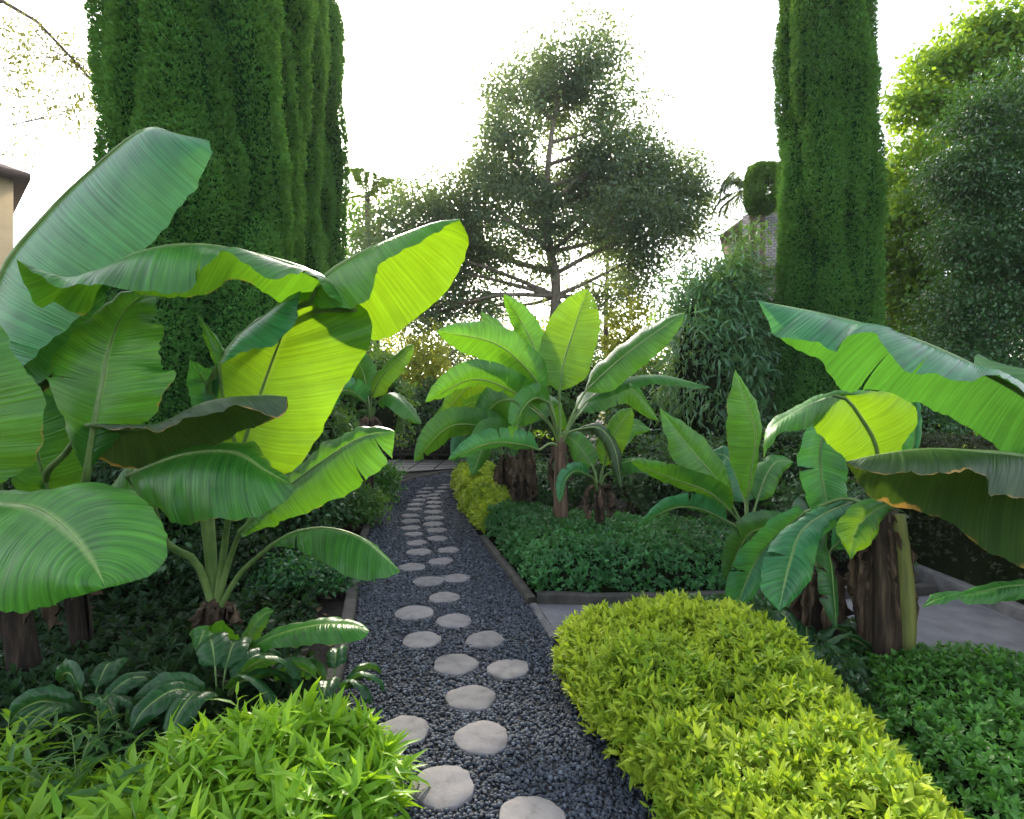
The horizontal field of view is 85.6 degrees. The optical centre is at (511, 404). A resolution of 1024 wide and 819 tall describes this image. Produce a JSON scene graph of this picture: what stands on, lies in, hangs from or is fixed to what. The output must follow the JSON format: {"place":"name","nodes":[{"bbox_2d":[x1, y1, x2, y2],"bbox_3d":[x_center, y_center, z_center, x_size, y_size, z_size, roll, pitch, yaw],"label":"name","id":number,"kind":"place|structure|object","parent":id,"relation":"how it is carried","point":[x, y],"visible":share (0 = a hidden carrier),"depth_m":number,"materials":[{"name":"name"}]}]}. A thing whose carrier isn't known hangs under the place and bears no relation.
{"place":"outdoors","nodes":[
{"label":"outdoors","id":0,"kind":"place"},
{"bbox_2d":[0,163,30,267],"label":"rendered house","id":1,"kind":"structure","parent":0,"point":[14,182],"depth_m":13.92,"materials":[{"name":"paint"}]},
{"bbox_2d":[387,460,461,470],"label":"pavement","id":2,"kind":"structure","parent":0,"point":[420,467],"depth_m":16.33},
{"bbox_2d":[0,411,952,729],"bbox_3d":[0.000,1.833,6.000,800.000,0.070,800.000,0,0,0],"label":"ground","id":3,"kind":"structure","parent":0,"point":[332,605],"depth_m":5.64,"materials":[{"name":"soil"}]},
{"bbox_2d":[0,707,84,795],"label":"lance leaved plant","id":4,"kind":"object","parent":3,"relation":"on","point":[9,735],"visible":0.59,"depth_m":2.56,"materials":[{"name":"green plant"}]},
{"bbox_2d":[0,0,100,171],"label":"sparse tree","id":5,"kind":"object","parent":3,"relation":"on","point":[68,61],"visible":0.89,"depth_m":8.97,"materials":[{"name":"green plant"}]},
{"bbox_2d":[3,459,120,490],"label":"round shrub","id":6,"kind":"object","parent":3,"relation":"on","point":[8,485],"visible":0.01,"depth_m":5.23,"materials":[{"name":"green plant"}]},
{"bbox_2d":[5,775,132,818],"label":"lance leaved plant","id":7,"kind":"object","parent":3,"relation":"on","point":[58,806],"visible":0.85,"depth_m":1.96,"materials":[{"name":"green plant"}]},
{"bbox_2d":[0,721,149,818],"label":"lance leaved plant","id":8,"kind":"object","parent":3,"relation":"on","point":[37,775],"visible":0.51,"depth_m":2.30,"materials":[{"name":"green plant"}]},
{"bbox_2d":[19,692,160,775],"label":"lance leaved plant","id":9,"kind":"object","parent":3,"relation":"on","point":[102,745],"visible":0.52,"depth_m":2.67,"materials":[{"name":"green plant"}]},
{"bbox_2d":[0,127,212,677],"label":"banana plant","id":10,"kind":"object","parent":3,"relation":"on","point":[127,196],"visible":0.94,"depth_m":2.86,"materials":[{"name":"green plant"}]},
{"bbox_2d":[11,291,287,650],"bbox_3d":[-2.272,0.559,3.300,1.402,2.503,2.520,0,0,-31],"label":"banana plant","id":11,"kind":"object","parent":3,"relation":"on","point":[110,380],"visible":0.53,"depth_m":3.05,"materials":[{"name":"green plant"}]},
{"bbox_2d":[90,459,246,563],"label":"round shrub","id":12,"kind":"object","parent":3,"relation":"on","point":[104,477],"visible":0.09,"depth_m":5.62,"materials":[{"name":"green plant"}]},
{"bbox_2d":[0,524,345,710],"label":"undergrowth","id":13,"kind":"object","parent":3,"relation":"on","point":[171,609],"visible":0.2,"depth_m":4.32,"materials":[{"name":"green plant"}]},
{"bbox_2d":[0,647,346,780],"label":"ground cover","id":14,"kind":"object","parent":3,"relation":"on","point":[205,676],"visible":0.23,"depth_m":3.00,"materials":[{"name":"green plant"}]},
{"bbox_2d":[8,657,158,743],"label":"broad leaved plant","id":15,"kind":"object","parent":14,"relation":"on","point":[50,699],"visible":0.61,"depth_m":2.94,"materials":[{"name":"green plant"}]},
{"bbox_2d":[129,631,300,734],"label":"broad leaved plant","id":16,"kind":"object","parent":14,"relation":"on","point":[169,692],"visible":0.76,"depth_m":2.99,"materials":[{"name":"green plant"}]},
{"bbox_2d":[273,644,384,709],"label":"broad leaved plant","id":17,"kind":"object","parent":14,"relation":"on","point":[312,665],"visible":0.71,"depth_m":3.23,"materials":[{"name":"green plant"}]},
{"bbox_2d":[124,521,222,593],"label":"round shrub","id":18,"kind":"object","parent":3,"relation":"on","point":[177,540],"visible":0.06,"depth_m":5.58,"materials":[{"name":"green plant"}]},
{"bbox_2d":[98,724,249,806],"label":"lance leaved plant","id":19,"kind":"object","parent":3,"relation":"on","point":[159,747],"visible":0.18,"depth_m":2.23,"materials":[{"name":"green plant"}]},
{"bbox_2d":[109,764,248,818],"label":"lance leaved plant","id":20,"kind":"object","parent":3,"relation":"on","point":[171,813],"visible":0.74,"depth_m":2.02,"materials":[{"name":"green plant"}]},
{"bbox_2d":[82,0,296,534],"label":"cypress tree","id":21,"kind":"object","parent":3,"relation":"on","point":[210,70],"visible":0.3,"depth_m":6.95,"materials":[{"name":"green plant"}]},
{"bbox_2d":[0,677,429,818],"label":"lance leaved shrub","id":22,"kind":"object","parent":3,"relation":"on","point":[300,760],"visible":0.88,"depth_m":2.26,"materials":[{"name":"green plant"}]},
{"bbox_2d":[165,520,303,595],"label":"round shrub","id":23,"kind":"object","parent":3,"relation":"on","point":[255,543],"visible":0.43,"depth_m":5.20,"materials":[{"name":"green plant"}]},
{"bbox_2d":[17,219,468,640],"bbox_3d":[-1.631,0.492,3.157,2.481,3.056,1.597,0,0,28],"label":"banana plant","id":24,"kind":"object","parent":3,"relation":"on","point":[303,346],"visible":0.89,"depth_m":3.33,"materials":[{"name":"green plant"}]},
{"bbox_2d":[207,682,284,715],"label":"lance leaved plant","id":25,"kind":"object","parent":3,"relation":"on","point":[236,691],"visible":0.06,"depth_m":2.72,"materials":[{"name":"green plant"}]},
{"bbox_2d":[189,607,368,651],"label":"banana plant","id":26,"kind":"object","parent":3,"relation":"on","point":[329,631],"visible":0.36,"depth_m":3.25,"materials":[{"name":"green plant"}]},
{"bbox_2d":[275,0,317,266],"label":"cypress tree","id":27,"kind":"object","parent":3,"relation":"on","point":[297,41],"visible":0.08,"depth_m":9.30,"materials":[{"name":"green plant"}]},
{"bbox_2d":[242,447,367,535],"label":"round shrub","id":28,"kind":"object","parent":3,"relation":"on","point":[324,512],"visible":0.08,"depth_m":7.12,"materials":[{"name":"green plant"}]},
{"bbox_2d":[229,549,381,600],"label":"kerb shrub","id":29,"kind":"object","parent":3,"relation":"on","point":[300,571],"visible":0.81,"depth_m":5.13,"materials":[{"name":"green plant"}]},
{"bbox_2d":[301,0,335,414],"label":"cypress tree","id":30,"kind":"object","parent":3,"relation":"on","point":[316,243],"visible":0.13,"depth_m":11.29,"materials":[{"name":"green plant"}]},
{"bbox_2d":[305,401,362,475],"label":"round shrub","id":31,"kind":"object","parent":3,"relation":"on","point":[334,428],"visible":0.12,"depth_m":9.43,"materials":[{"name":"green plant"}]},
{"bbox_2d":[318,0,350,416],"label":"cypress tree","id":32,"kind":"object","parent":3,"relation":"on","point":[334,197],"visible":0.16,"depth_m":13.82,"materials":[{"name":"green plant"}]},
{"bbox_2d":[315,480,396,529],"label":"kerb shrub","id":33,"kind":"object","parent":3,"relation":"on","point":[371,507],"visible":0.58,"depth_m":7.99,"materials":[{"name":"green plant"}]},
{"bbox_2d":[346,167,405,359],"bbox_3d":[-6.027,-4.261,24.028,3.162,12.131,3.217,0,0,0],"label":"palm tree","id":34,"kind":"object","parent":3,"relation":"on","point":[363,183],"visible":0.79,"depth_m":23.63,"materials":[{"name":"green plant"}]},
{"bbox_2d":[333,344,420,519],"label":"banana plant","id":35,"kind":"object","parent":3,"relation":"on","point":[368,376],"visible":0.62,"depth_m":8.29,"materials":[{"name":"green plant"}]},
{"bbox_2d":[337,338,421,452],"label":"backdrop shrub","id":36,"kind":"object","parent":3,"relation":"on","point":[389,418],"visible":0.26,"depth_m":14.27,"materials":[{"name":"green plant"}]},
{"bbox_2d":[358,459,410,502],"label":"kerb shrub","id":37,"kind":"object","parent":3,"relation":"on","point":[386,479],"visible":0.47,"depth_m":10.05,"materials":[{"name":"green plant"}]},
{"bbox_2d":[340,170,444,361],"bbox_3d":[-5.965,-4.495,26.094,7.106,12.596,4.902,0,0,0],"label":"rounded tree","id":38,"kind":"object","parent":3,"relation":"on","point":[358,210],"visible":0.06,"depth_m":25.42,"materials":[{"name":"green plant"}]},
{"bbox_2d":[372,321,446,390],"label":"distant shrub","id":39,"kind":"object","parent":3,"relation":"on","point":[388,340],"visible":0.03,"depth_m":30.59,"materials":[{"name":"yellow plant"}]},
{"bbox_2d":[388,317,451,423],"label":"backdrop shrub","id":40,"kind":"object","parent":3,"relation":"on","point":[425,367],"visible":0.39,"depth_m":19.28,"materials":[{"name":"green plant"}]},
{"bbox_2d":[395,374,450,458],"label":"backdrop shrub","id":41,"kind":"object","parent":3,"relation":"on","point":[426,411],"visible":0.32,"depth_m":17.73,"materials":[{"name":"green plant"}]},
{"bbox_2d":[391,311,507,373],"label":"distant shrub","id":42,"kind":"object","parent":3,"relation":"on","point":[452,358],"visible":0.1,"depth_m":31.81,"materials":[{"name":"green plant"}]},
{"bbox_2d":[353,427,553,459],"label":"hedge","id":43,"kind":"object","parent":3,"relation":"on","point":[425,457],"depth_m":18.57,"materials":[{"name":"green plant"}]},
{"bbox_2d":[1,516,935,740],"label":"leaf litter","id":44,"kind":"object","parent":3,"relation":"on","point":[320,608],"visible":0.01,"depth_m":5.10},
{"bbox_2d":[449,460,495,500],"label":"golden shrub","id":45,"kind":"object","parent":3,"relation":"on","point":[462,477],"visible":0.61,"depth_m":10.30,"materials":[{"name":"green plant"}]},
{"bbox_2d":[381,424,567,458],"bbox_3d":[-1.800,0.925,18.331,7.300,1.750,0.138,0,0,0],"label":"slatted fence","id":46,"kind":"object","parent":3,"relation":"on","point":[403,454],"visible":0.05,"depth_m":18.26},
{"bbox_2d":[434,405,524,489],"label":"banana plant","id":47,"kind":"object","parent":3,"relation":"on","point":[501,475],"visible":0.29,"depth_m":8.77,"materials":[{"name":"brown plant"}]},
{"bbox_2d":[455,475,511,534],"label":"golden shrub","id":48,"kind":"object","parent":3,"relation":"on","point":[479,496],"visible":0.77,"depth_m":8.38,"materials":[{"name":"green plant"}]},
{"bbox_2d":[414,381,567,505],"bbox_3d":[-0.361,0.654,8.222,1.646,2.323,2.515,0,0,37],"label":"banana plant","id":49,"kind":"object","parent":3,"relation":"on","point":[459,414],"visible":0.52,"depth_m":7.68,"materials":[{"name":"green plant"}]},
{"bbox_2d":[453,447,547,467],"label":"shade shrub","id":50,"kind":"object","parent":3,"relation":"on","point":[494,455],"visible":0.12,"depth_m":12.17,"materials":[{"name":"green plant"}]},
{"bbox_2d":[479,535,536,603],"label":"bed kerb","id":51,"kind":"structure","parent":3,"relation":"on","point":[523,589],"depth_m":5.76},
{"bbox_2d":[466,355,568,451],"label":"backdrop shrub","id":52,"kind":"object","parent":3,"relation":"on","point":[535,425],"visible":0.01,"depth_m":15.05,"materials":[{"name":"green plant"}]},
{"bbox_2d":[346,0,728,350],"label":"broad crowned tree","id":53,"kind":"object","parent":3,"relation":"on","point":[653,192],"visible":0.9,"depth_m":21.25,"materials":[{"name":"green plant"}]},
{"bbox_2d":[530,603,558,638],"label":"pavement kerb","id":54,"kind":"structure","parent":3,"relation":"on","point":[545,623],"depth_m":4.54,"materials":[{"name":"concrete"}]},
{"bbox_2d":[492,456,630,509],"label":"shade shrub","id":55,"kind":"object","parent":3,"relation":"on","point":[578,486],"visible":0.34,"depth_m":8.99,"materials":[{"name":"green plant"}]},
{"bbox_2d":[425,289,709,523],"bbox_3d":[0.667,0.172,6.984,3.458,3.264,2.177,0,0,-8],"label":"banana plant","id":56,"kind":"object","parent":3,"relation":"on","point":[532,357],"visible":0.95,"depth_m":6.69,"materials":[{"name":"green plant"}]},
{"bbox_2d":[525,351,612,459],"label":"backdrop shrub","id":57,"kind":"object","parent":3,"relation":"on","point":[570,395],"visible":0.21,"depth_m":15.61,"materials":[{"name":"green plant"}]},
{"bbox_2d":[536,304,656,412],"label":"distant shrub","id":58,"kind":"object","parent":3,"relation":"on","point":[598,347],"visible":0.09,"depth_m":32.21,"materials":[{"name":"green plant"}]},
{"bbox_2d":[555,408,670,531],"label":"banana plant","id":59,"kind":"object","parent":3,"relation":"on","point":[624,427],"visible":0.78,"depth_m":6.57,"materials":[{"name":"green plant"}]},
{"bbox_2d":[579,211,660,355],"bbox_3d":[4.871,-4.700,26.114,4.226,13.025,3.550,0,0,0],"label":"slender tree","id":60,"kind":"object","parent":3,"relation":"on","point":[605,331],"visible":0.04,"depth_m":25.92,"materials":[{"name":"green plant"}]},
{"bbox_2d":[567,429,686,516],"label":"backdrop shrub","id":61,"kind":"object","parent":3,"relation":"on","point":[629,451],"visible":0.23,"depth_m":8.81,"materials":[{"name":"green plant"}]},
{"bbox_2d":[592,264,662,439],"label":"backdrop shrub","id":62,"kind":"object","parent":3,"relation":"on","point":[612,343],"visible":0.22,"depth_m":16.84,"materials":[{"name":"green plant"}]},
{"bbox_2d":[593,358,673,448],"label":"backdrop shrub","id":63,"kind":"object","parent":3,"relation":"on","point":[637,414],"visible":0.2,"depth_m":11.05,"materials":[{"name":"green plant"}]},
{"bbox_2d":[482,498,785,593],"bbox_3d":[1.199,1.556,6.529,3.408,0.608,3.105,0,0,0],"label":"clipped hedge","id":64,"kind":"object","parent":3,"relation":"on","point":[541,549],"visible":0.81,"depth_m":5.43,"materials":[{"name":"green plant"}]},
{"bbox_2d":[635,274,685,374],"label":"distant shrub","id":65,"kind":"object","parent":3,"relation":"on","point":[654,321],"visible":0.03,"depth_m":29.73,"materials":[{"name":"green plant"}]},
{"bbox_2d":[614,438,711,525],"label":"shade shrub","id":66,"kind":"object","parent":3,"relation":"on","point":[651,492],"visible":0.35,"depth_m":7.88,"materials":[{"name":"green plant"}]},
{"bbox_2d":[631,370,792,541],"bbox_3d":[2.159,0.714,5.918,0.974,2.183,2.194,0,0,42],"label":"banana plant","id":67,"kind":"object","parent":3,"relation":"on","point":[719,480],"visible":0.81,"depth_m":5.85,"materials":[{"name":"green plant"}]},
{"bbox_2d":[642,209,798,447],"bbox_3d":[3.710,-0.748,9.951,2.962,5.132,3.018,0,0,0],"label":"drooping bush","id":68,"kind":"object","parent":3,"relation":"on","point":[720,337],"visible":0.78,"depth_m":9.29,"materials":[{"name":"green plant"}]},
{"bbox_2d":[664,428,779,523],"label":"shade shrub","id":69,"kind":"object","parent":3,"relation":"on","point":[739,507],"visible":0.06,"depth_m":7.63,"materials":[{"name":"green plant"}]},
{"bbox_2d":[537,582,936,605],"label":"bed kerb","id":70,"kind":"structure","parent":3,"relation":"on","point":[611,598],"depth_m":4.96,"materials":[{"name":"concrete"}]},
{"bbox_2d":[710,165,777,291],"bbox_3d":[8.904,-3.607,20.989,2.572,10.818,2.777,0,0,28],"label":"palm tree","id":71,"kind":"object","parent":3,"relation":"on","point":[729,181],"visible":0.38,"depth_m":21.04,"materials":[{"name":"green plant"}]},
{"bbox_2d":[548,589,972,818],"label":"golden hedge","id":72,"kind":"object","parent":3,"relation":"on","point":[724,708],"visible":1,"depth_m":2.53,"materials":[{"name":"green plant"}]},
{"bbox_2d":[742,160,778,421],"bbox_3d":[7.927,-2.951,17.496,1.127,9.502,1.138,0,0,0],"label":"clipped tree","id":73,"kind":"object","parent":3,"relation":"on","point":[755,202],"visible":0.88,"depth_m":17.20,"materials":[{"name":"green plant"}]},
{"bbox_2d":[670,590,894,724],"bbox_3d":[1.919,1.674,3.925,1.588,0.373,2.049,0,0,0],"label":"ground cover","id":74,"kind":"object","parent":3,"relation":"on","point":[854,672],"visible":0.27,"depth_m":3.42,"materials":[{"name":"green plant"}]},
{"bbox_2d":[767,609,873,666],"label":"broad leaved plant","id":75,"kind":"object","parent":74,"relation":"on","point":[792,621],"visible":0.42,"depth_m":3.74,"materials":[{"name":"green plant"}]},
{"bbox_2d":[721,496,853,634],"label":"banana plant","id":76,"kind":"object","parent":3,"relation":"on","point":[819,604],"visible":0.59,"depth_m":3.95,"materials":[{"name":"green plant"}]},
{"bbox_2d":[720,407,854,510],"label":"shade shrub","id":77,"kind":"object","parent":3,"relation":"on","point":[787,444],"visible":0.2,"depth_m":7.31,"materials":[{"name":"green plant"}]},
{"bbox_2d":[769,0,888,434],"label":"cypress tree","id":78,"kind":"object","parent":3,"relation":"on","point":[832,184],"visible":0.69,"depth_m":8.67,"materials":[{"name":"green plant"}]},
{"bbox_2d":[756,464,919,569],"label":"shade shrub","id":79,"kind":"object","parent":3,"relation":"on","point":[858,493],"visible":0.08,"depth_m":6.19,"materials":[{"name":"green plant"}]},
{"bbox_2d":[725,390,1023,664],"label":"banana plant","id":80,"kind":"object","parent":3,"relation":"on","point":[871,440],"visible":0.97,"depth_m":3.50,"materials":[{"name":"green plant"}]},
{"bbox_2d":[758,301,1023,607],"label":"banana plant","id":81,"kind":"object","parent":3,"relation":"on","point":[983,396],"visible":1,"depth_m":2.91,"materials":[{"name":"green plant"}]},
{"bbox_2d":[775,430,1023,604],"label":"leaved hedge","id":82,"kind":"object","parent":3,"relation":"on","point":[949,549],"visible":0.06,"depth_m":5.63,"materials":[{"name":"green plant"}]},
{"bbox_2d":[859,640,1023,818],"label":"ground cover","id":83,"kind":"object","parent":3,"relation":"on","point":[956,712],"visible":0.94,"depth_m":2.77,"materials":[{"name":"green plant"}]},
{"bbox_2d":[877,0,1023,447],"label":"layered tree","id":84,"kind":"object","parent":3,"relation":"on","point":[981,35],"visible":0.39,"depth_m":12.15,"materials":[{"name":"green plant"}]},
{"bbox_2d":[888,38,1023,450],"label":"leaved tree","id":85,"kind":"object","parent":3,"relation":"on","point":[986,190],"visible":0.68,"depth_m":9.30,"materials":[{"name":"green plant"}]},
{"bbox_2d":[920,402,991,447],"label":"shade shrub","id":86,"kind":"object","parent":3,"relation":"on","point":[931,424],"visible":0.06,"depth_m":8.52,"materials":[{"name":"green plant"}]},
{"bbox_2d":[914,564,1023,622],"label":"curb","id":87,"kind":"structure","parent":3,"relation":"on","point":[945,583],"depth_m":5.27,"materials":[{"name":"concrete"}]},
{"bbox_2d":[339,472,655,818],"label":"gravel path","id":88,"kind":"structure","parent":0,"point":[529,745],"depth_m":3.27,"materials":[{"name":"gravel"}]},
{"bbox_2d":[381,715,428,746],"bbox_3d":[-0.606,1.802,3.030,0.300,0.055,0.285,0,1,6],"label":"stepping stone","id":89,"kind":"object","parent":88,"relation":"on","point":[418,728],"visible":0.59,"depth_m":3.05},
{"bbox_2d":[398,563,424,571],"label":"stepping stone","id":90,"kind":"object","parent":88,"relation":"on","point":[408,567],"visible":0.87,"depth_m":6.07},
{"bbox_2d":[394,605,433,620],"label":"stepping stone","id":91,"kind":"object","parent":88,"relation":"on","point":[414,612],"visible":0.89,"depth_m":4.73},
{"bbox_2d":[402,631,441,650],"bbox_3d":[-0.691,1.803,4.206,0.302,0.055,0.298,0,0,34],"label":"stepping stone","id":92,"kind":"object","parent":88,"relation":"on","point":[419,640],"visible":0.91,"depth_m":4.18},
{"bbox_2d":[412,576,443,587],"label":"stepping stone","id":93,"kind":"object","parent":88,"relation":"on","point":[424,582],"visible":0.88,"depth_m":5.57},
{"bbox_2d":[326,467,537,693],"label":"path kerb","id":94,"kind":"structure","parent":88,"relation":"on","point":[349,607],"depth_m":4.84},
{"bbox_2d":[410,765,474,812],"bbox_3d":[-0.328,1.802,2.587,0.302,0.055,0.306,0,0,-25],"label":"stepping stone","id":95,"kind":"object","parent":88,"relation":"on","point":[451,788],"visible":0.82,"depth_m":2.56,"materials":[{"name":"stone"}]},
{"bbox_2d":[429,592,459,603],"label":"stepping stone","id":96,"kind":"object","parent":88,"relation":"on","point":[446,597],"visible":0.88,"depth_m":5.10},
{"bbox_2d":[435,613,471,629],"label":"stepping stone","id":97,"kind":"object","parent":88,"relation":"on","point":[455,621],"visible":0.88,"depth_m":4.54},
{"bbox_2d":[433,654,478,677],"bbox_3d":[-0.385,1.802,3.811,0.314,0.055,0.317,0,1,-14],"label":"stepping stone","id":98,"kind":"object","parent":88,"relation":"on","point":[456,665],"visible":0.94,"depth_m":3.78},
{"bbox_2d":[443,573,469,583],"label":"stepping stone","id":99,"kind":"object","parent":88,"relation":"on","point":[456,578],"visible":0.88,"depth_m":5.67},
{"bbox_2d":[445,685,495,713],"bbox_3d":[-0.252,1.802,3.375,0.313,0.055,0.298,1,0,31],"label":"stepping stone","id":100,"kind":"object","parent":88,"relation":"on","point":[475,698],"visible":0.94,"depth_m":3.35,"materials":[{"name":"stone"}]},
{"bbox_2d":[453,720,507,755],"bbox_3d":[-0.158,1.802,2.968,0.293,0.055,0.310,-1,0,-36],"label":"stepping stone","id":101,"kind":"object","parent":88,"relation":"on","point":[483,737],"visible":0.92,"depth_m":2.95,"materials":[{"name":"stone"}]},
{"bbox_2d":[465,631,503,650],"bbox_3d":[-0.201,1.802,4.209,0.291,0.055,0.309,-1,0,13],"label":"stepping stone","id":102,"kind":"object","parent":88,"relation":"on","point":[485,640],"visible":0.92,"depth_m":4.18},
{"bbox_2d":[487,659,528,680],"bbox_3d":[-0.018,1.802,3.744,0.298,0.055,0.281,0,-1,-31],"label":"stepping stone","id":103,"kind":"object","parent":88,"relation":"on","point":[502,670],"visible":0.88,"depth_m":3.71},
{"bbox_2d":[499,796,565,818],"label":"stepping stone","id":104,"kind":"object","parent":88,"relation":"on","point":[529,807],"visible":1,"depth_m":2.43,"materials":[{"name":"stone"}]},
{"bbox_2d":[0,0,1022,378],"label":"sky","id":105,"kind":"structure","parent":0,"point":[407,61],"materials":[{"name":"white"}]},
{"bbox_2d":[538,595,1023,658],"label":"side pavement","id":106,"kind":"structure","parent":0,"point":[958,621],"depth_m":4.53,"materials":[{"name":"concrete"}]},
{"bbox_2d":[719,158,930,412],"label":"stone house","id":107,"kind":"structure","parent":0,"point":[772,219],"depth_m":23.60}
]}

